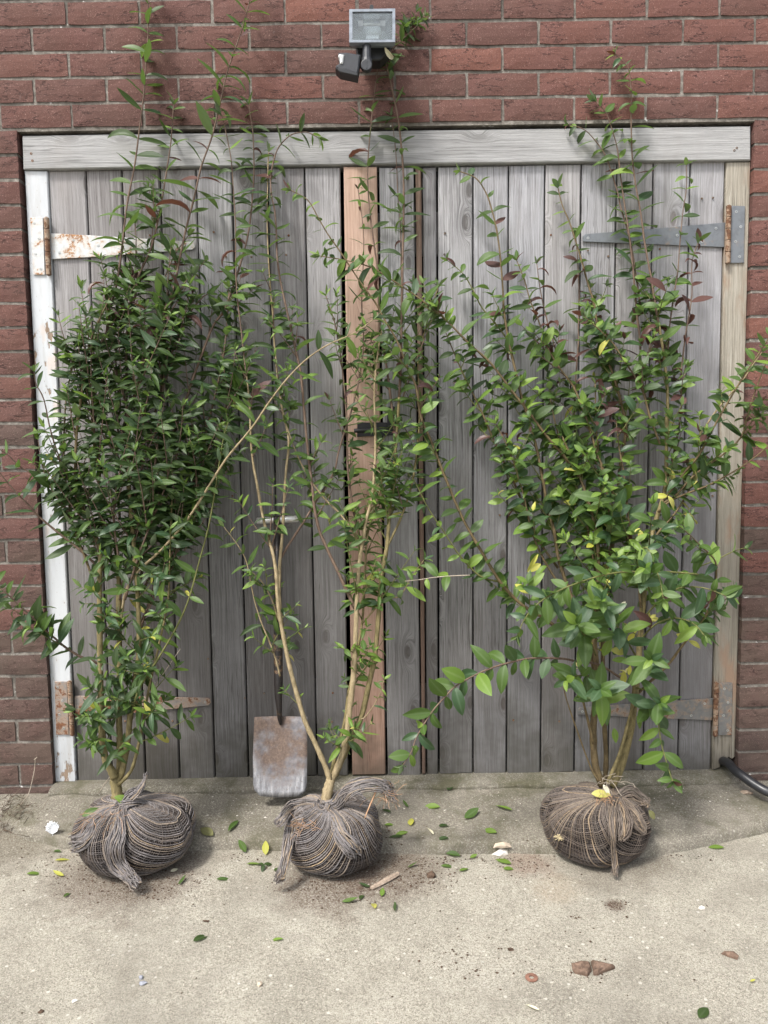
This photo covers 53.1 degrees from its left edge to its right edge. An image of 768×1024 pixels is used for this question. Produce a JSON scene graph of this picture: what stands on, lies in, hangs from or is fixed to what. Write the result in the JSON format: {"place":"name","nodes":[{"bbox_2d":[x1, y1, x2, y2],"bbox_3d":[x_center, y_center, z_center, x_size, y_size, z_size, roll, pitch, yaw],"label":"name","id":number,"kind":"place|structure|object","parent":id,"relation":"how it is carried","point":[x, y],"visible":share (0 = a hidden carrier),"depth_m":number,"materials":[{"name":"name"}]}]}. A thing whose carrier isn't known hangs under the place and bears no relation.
{"place":"outdoors","nodes":[
{"label":"outdoors","id":0,"kind":"place"},
{"bbox_2d":[0,827,767,1023],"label":"driveway","id":1,"kind":"structure","parent":0,"point":[81,943],"depth_m":1.91,"materials":[{"name":"concrete"}]},
{"bbox_2d":[27,871,38,874],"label":"fallen leaf","id":2,"kind":"object","parent":1,"relation":"on","point":[34,872],"visible":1,"depth_m":2.24,"materials":[{"name":"green plant"}]},
{"bbox_2d":[53,870,63,875],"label":"fallen leaf","id":3,"kind":"object","parent":1,"relation":"on","point":[58,872],"visible":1,"depth_m":2.23,"materials":[{"name":"yellow plant"}]},
{"bbox_2d":[0,0,388,890],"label":"privet shrub","id":4,"kind":"object","parent":1,"relation":"on","point":[136,832],"visible":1,"depth_m":2.32,"materials":[{"name":"green plant"}]},
{"bbox_2d":[193,935,207,940],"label":"fallen leaf","id":5,"kind":"object","parent":1,"relation":"on","point":[198,937],"visible":1,"depth_m":1.93,"materials":[{"name":"green plant"}]},
{"bbox_2d":[238,840,246,851],"bbox_3d":[-0.432,1.017,2.344,0.021,0.006,0.046,-8,46,-39],"label":"fallen leaf","id":6,"kind":"object","parent":1,"relation":"on","point":[242,845],"visible":1,"depth_m":2.34,"materials":[{"name":"green plant"}]},
{"bbox_2d":[257,862,271,871],"bbox_3d":[-0.352,1.038,2.249,0.046,0.013,0.044,-1,5,0],"label":"fallen sprig","id":7,"kind":"object","parent":1,"relation":"on","point":[263,865],"visible":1,"depth_m":2.25,"materials":[{"name":"green plant"}]},
{"bbox_2d":[262,841,268,854],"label":"fallen leaf","id":8,"kind":"object","parent":1,"relation":"on","point":[265,847],"visible":1,"depth_m":2.33,"materials":[{"name":"yellow plant"}]},
{"bbox_2d":[205,3,447,884],"bbox_3d":[-0.165,-0.266,2.282,0.746,2.592,0.586,-1,5,0],"label":"privet shrub","id":9,"kind":"object","parent":1,"relation":"on","point":[329,831],"visible":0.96,"depth_m":2.37,"materials":[{"name":"green plant"}]},
{"bbox_2d":[342,897,357,901],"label":"fallen leaf","id":10,"kind":"object","parent":1,"relation":"on","point":[349,899],"visible":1,"depth_m":2.07,"materials":[{"name":"green plant"}]},
{"bbox_2d":[0,794,734,1023],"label":"soil crumbs","id":11,"kind":"object","parent":1,"relation":"on","point":[392,885],"visible":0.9,"depth_m":2.17,"materials":[{"name":"brown soil"}]},
{"bbox_2d":[177,170,580,762],"bbox_3d":[0.017,-0.303,3.841,2.556,2.400,2.399,-1,5,0],"label":"garage room","id":12,"kind":"object","parent":1,"relation":"on","point":[381,419],"depth_m":4.86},
{"bbox_2d":[1,786,759,1023],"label":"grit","id":13,"kind":"object","parent":1,"relation":"on","point":[378,1022],"visible":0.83,"depth_m":1.99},
{"bbox_2d":[0,0,767,793],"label":"brick wall","id":14,"kind":"structure","parent":1,"relation":"on","point":[68,66],"depth_m":2.44,"materials":[{"name":"red brick"}]},
{"bbox_2d":[335,5,394,82],"bbox_3d":[-0.056,-1.405,2.352,0.180,0.212,0.166,-1,5,0],"label":"security floodlight","id":15,"kind":"object","parent":14,"relation":"attached to","point":[371,33],"visible":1,"depth_m":2.30,"materials":[{"name":"grey metal"}]},
{"bbox_2d":[22,126,749,780],"bbox_3d":[0.023,-0.156,2.600,2.357,2.150,0.081,-1,5,0],"label":"gate frame","id":16,"kind":"object","parent":14,"relation":"attached to","point":[44,156],"visible":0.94,"depth_m":2.48,"materials":[{"name":"white paint"}]},
{"bbox_2d":[30,168,347,779],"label":"wooden gate","id":17,"kind":"structure","parent":16,"relation":"attached to","point":[228,700],"depth_m":2.58,"materials":[{"name":"grey wood"}]},
{"bbox_2d":[344,162,744,774],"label":"wooden gate","id":18,"kind":"structure","parent":16,"relation":"attached to","point":[522,707],"depth_m":2.57,"materials":[{"name":"grey wood"}]},
{"bbox_2d":[370,871,399,889],"bbox_3d":[0.003,1.036,2.164,0.102,0.009,0.016,-5,7,-41],"label":"wood splinter","id":19,"kind":"object","parent":1,"relation":"on","point":[385,880],"visible":1,"depth_m":2.16,"materials":[{"name":"beige wood"}]},
{"bbox_2d":[48,757,738,796],"bbox_3d":[0.036,0.967,2.705,2.340,0.114,0.209,-1,5,0],"label":"threshold","id":20,"kind":"object","parent":1,"relation":"on","point":[723,775],"visible":0.48,"depth_m":2.62,"materials":[{"name":"concrete"}]},
{"bbox_2d":[426,871,435,878],"bbox_3d":[0.136,1.030,2.188,0.024,0.021,0.024,-4,6,-34],"label":"soil clod","id":21,"kind":"object","parent":1,"relation":"on","point":[430,874],"visible":1,"depth_m":2.18,"materials":[{"name":"brown soil"}]},
{"bbox_2d":[447,850,459,855],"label":"fallen leaf","id":22,"kind":"object","parent":1,"relation":"on","point":[453,853],"visible":1,"depth_m":2.30,"materials":[{"name":"green plant"}]},
{"bbox_2d":[492,848,507,855],"bbox_3d":[0.345,1.017,2.307,0.050,0.018,0.024,-2,5,-15],"label":"stone","id":23,"kind":"object","parent":1,"relation":"on","point":[500,852],"visible":0.97,"depth_m":2.30,"materials":[{"name":"white stone"}]},
{"bbox_2d":[493,842,510,847],"bbox_3d":[0.353,0.997,2.306,0.055,0.014,0.024,-2,5,-15],"label":"stone","id":24,"kind":"object","parent":23,"relation":"on","point":[502,845],"visible":1,"depth_m":2.30,"materials":[{"name":"beige stone"}]},
{"bbox_2d":[496,858,510,863],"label":"fallen leaf","id":25,"kind":"object","parent":1,"relation":"on","point":[504,861],"visible":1,"depth_m":2.26,"materials":[{"name":"green plant"}]},
{"bbox_2d":[525,973,537,981],"bbox_3d":[0.340,1.072,1.771,0.029,0.002,0.029,-1,5,0],"label":"washer","id":26,"kind":"object","parent":1,"relation":"on","point":[528,975],"visible":1,"depth_m":1.77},
{"bbox_2d":[571,961,591,976],"bbox_3d":[0.462,1.062,1.793,0.046,0.014,0.042,-1,5,0],"label":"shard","id":27,"kind":"object","parent":1,"relation":"on","point":[583,968],"visible":1,"depth_m":1.79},
{"bbox_2d":[591,960,614,975],"bbox_3d":[0.511,1.061,1.796,0.057,0.014,0.042,-1,5,0],"label":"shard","id":28,"kind":"object","parent":1,"relation":"on","point":[599,967],"visible":1,"depth_m":1.79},
{"bbox_2d":[697,1007,708,1017],"bbox_3d":[0.687,1.076,1.653,0.047,0.006,0.021,-9,20,-44],"label":"fallen leaf","id":29,"kind":"object","parent":1,"relation":"on","point":[702,1012],"visible":1,"depth_m":1.65,"materials":[{"name":"green plant"}]},
{"bbox_2d":[708,845,723,848],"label":"fallen leaf","id":30,"kind":"object","parent":1,"relation":"on","point":[716,846],"visible":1,"depth_m":2.32,"materials":[{"name":"green plant"}]},
{"bbox_2d":[721,951,738,959],"bbox_3d":[0.826,1.054,1.837,0.041,0.014,0.017,2,6,27],"label":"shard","id":31,"kind":"object","parent":1,"relation":"on","point":[732,955],"visible":1,"depth_m":1.83,"materials":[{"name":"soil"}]},
{"bbox_2d":[0,780,767,857],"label":"apron","id":32,"kind":"object","parent":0,"point":[730,819],"visible":0.58,"depth_m":2.44,"materials":[{"name":"concrete"}]},
{"bbox_2d":[0,786,49,836],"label":"debris","id":33,"kind":"object","parent":32,"relation":"on","point":[23,805],"visible":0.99,"depth_m":2.53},
{"bbox_2d":[20,757,36,805],"bbox_3d":[-1.184,0.904,2.555,0.068,0.168,0.033,-3,6,-22],"label":"dead weed","id":34,"kind":"object","parent":32,"relation":"on","point":[31,782],"visible":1,"depth_m":2.56,"materials":[{"name":"beige plant"}]},
{"bbox_2d":[45,822,58,835],"bbox_3d":[-1.031,0.986,2.393,0.042,0.050,0.014,-1,5,0],"label":"feather","id":35,"kind":"object","parent":32,"relation":"on","point":[54,826],"visible":1,"depth_m":2.39,"materials":[{"name":"white"}]},
{"bbox_2d":[200,827,212,835],"bbox_3d":[-0.549,0.989,2.382,0.063,0.008,0.028,13,31,37],"label":"fallen leaf","id":36,"kind":"object","parent":32,"relation":"on","point":[207,831],"visible":1,"depth_m":2.38,"materials":[{"name":"plant"}]},
{"bbox_2d":[228,820,238,830],"bbox_3d":[-0.472,0.981,2.413,0.017,0.009,0.064,-10,8,20],"label":"fallen leaf","id":37,"kind":"object","parent":32,"relation":"on","point":[232,824],"visible":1,"depth_m":2.41,"materials":[{"name":"green plant"}]},
{"bbox_2d":[253,516,306,796],"bbox_3d":[-0.344,0.469,2.527,0.178,0.906,0.150,-1,5,0],"label":"shovel","id":38,"kind":"object","parent":32,"relation":"on","point":[279,755],"visible":0.87,"depth_m":2.52,"materials":[{"name":"metal"}]},
{"bbox_2d":[396,831,406,834],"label":"fallen leaf","id":39,"kind":"object","parent":32,"relation":"on","point":[401,832],"visible":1,"depth_m":2.35,"materials":[{"name":"green plant"}]},
{"bbox_2d":[408,818,413,824],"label":"fallen leaf","id":40,"kind":"object","parent":32,"relation":"on","point":[410,821],"visible":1,"depth_m":2.42,"materials":[{"name":"yellow plant"}]},
{"bbox_2d":[426,803,439,808],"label":"fallen leaf","id":41,"kind":"object","parent":32,"relation":"on","point":[431,805],"visible":1,"depth_m":2.50,"materials":[{"name":"green plant"}]},
{"bbox_2d":[212,788,728,852],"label":"pale chips","id":42,"kind":"object","parent":32,"relation":"on","point":[444,810],"visible":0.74,"depth_m":2.52,"materials":[{"name":"stone"}]},
{"bbox_2d":[464,808,478,817],"bbox_3d":[0.278,0.954,2.441,0.062,0.009,0.027,-14,36,-38],"label":"fallen leaf","id":43,"kind":"object","parent":32,"relation":"on","point":[471,813],"visible":1,"depth_m":2.44,"materials":[{"name":"green plant"}]},
{"bbox_2d":[485,828,496,832],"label":"fallen leaf","id":44,"kind":"object","parent":32,"relation":"on","point":[490,830],"visible":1,"depth_m":2.36,"materials":[{"name":"green plant"}]},
{"bbox_2d":[496,805,511,809],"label":"fallen leaf","id":45,"kind":"object","parent":32,"relation":"on","point":[506,807],"visible":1,"depth_m":2.48,"materials":[{"name":"green plant"}]},
{"bbox_2d":[281,46,767,877],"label":"privet shrub","id":46,"kind":"object","parent":32,"relation":"on","point":[603,822],"visible":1,"depth_m":2.34,"materials":[{"name":"green plant"}]},
{"bbox_2d":[554,834,563,840],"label":"seed tuft","id":47,"kind":"object","parent":46,"relation":"attached to","point":[558,837],"visible":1,"depth_m":2.21,"materials":[{"name":"plant"}]},
{"bbox_2d":[719,757,767,796],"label":"pipe","id":48,"kind":"object","parent":32,"relation":"on","point":[742,775],"visible":0.94,"depth_m":2.54,"materials":[{"name":"black rubber"}]},
{"bbox_2d":[740,790,752,794],"bbox_3d":[1.202,0.929,2.556,0.043,0.012,0.020,3,7,40],"label":"bark piece","id":49,"kind":"object","parent":32,"relation":"on","point":[746,792],"visible":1,"depth_m":2.55,"materials":[{"name":"grey wood"}]}
]}

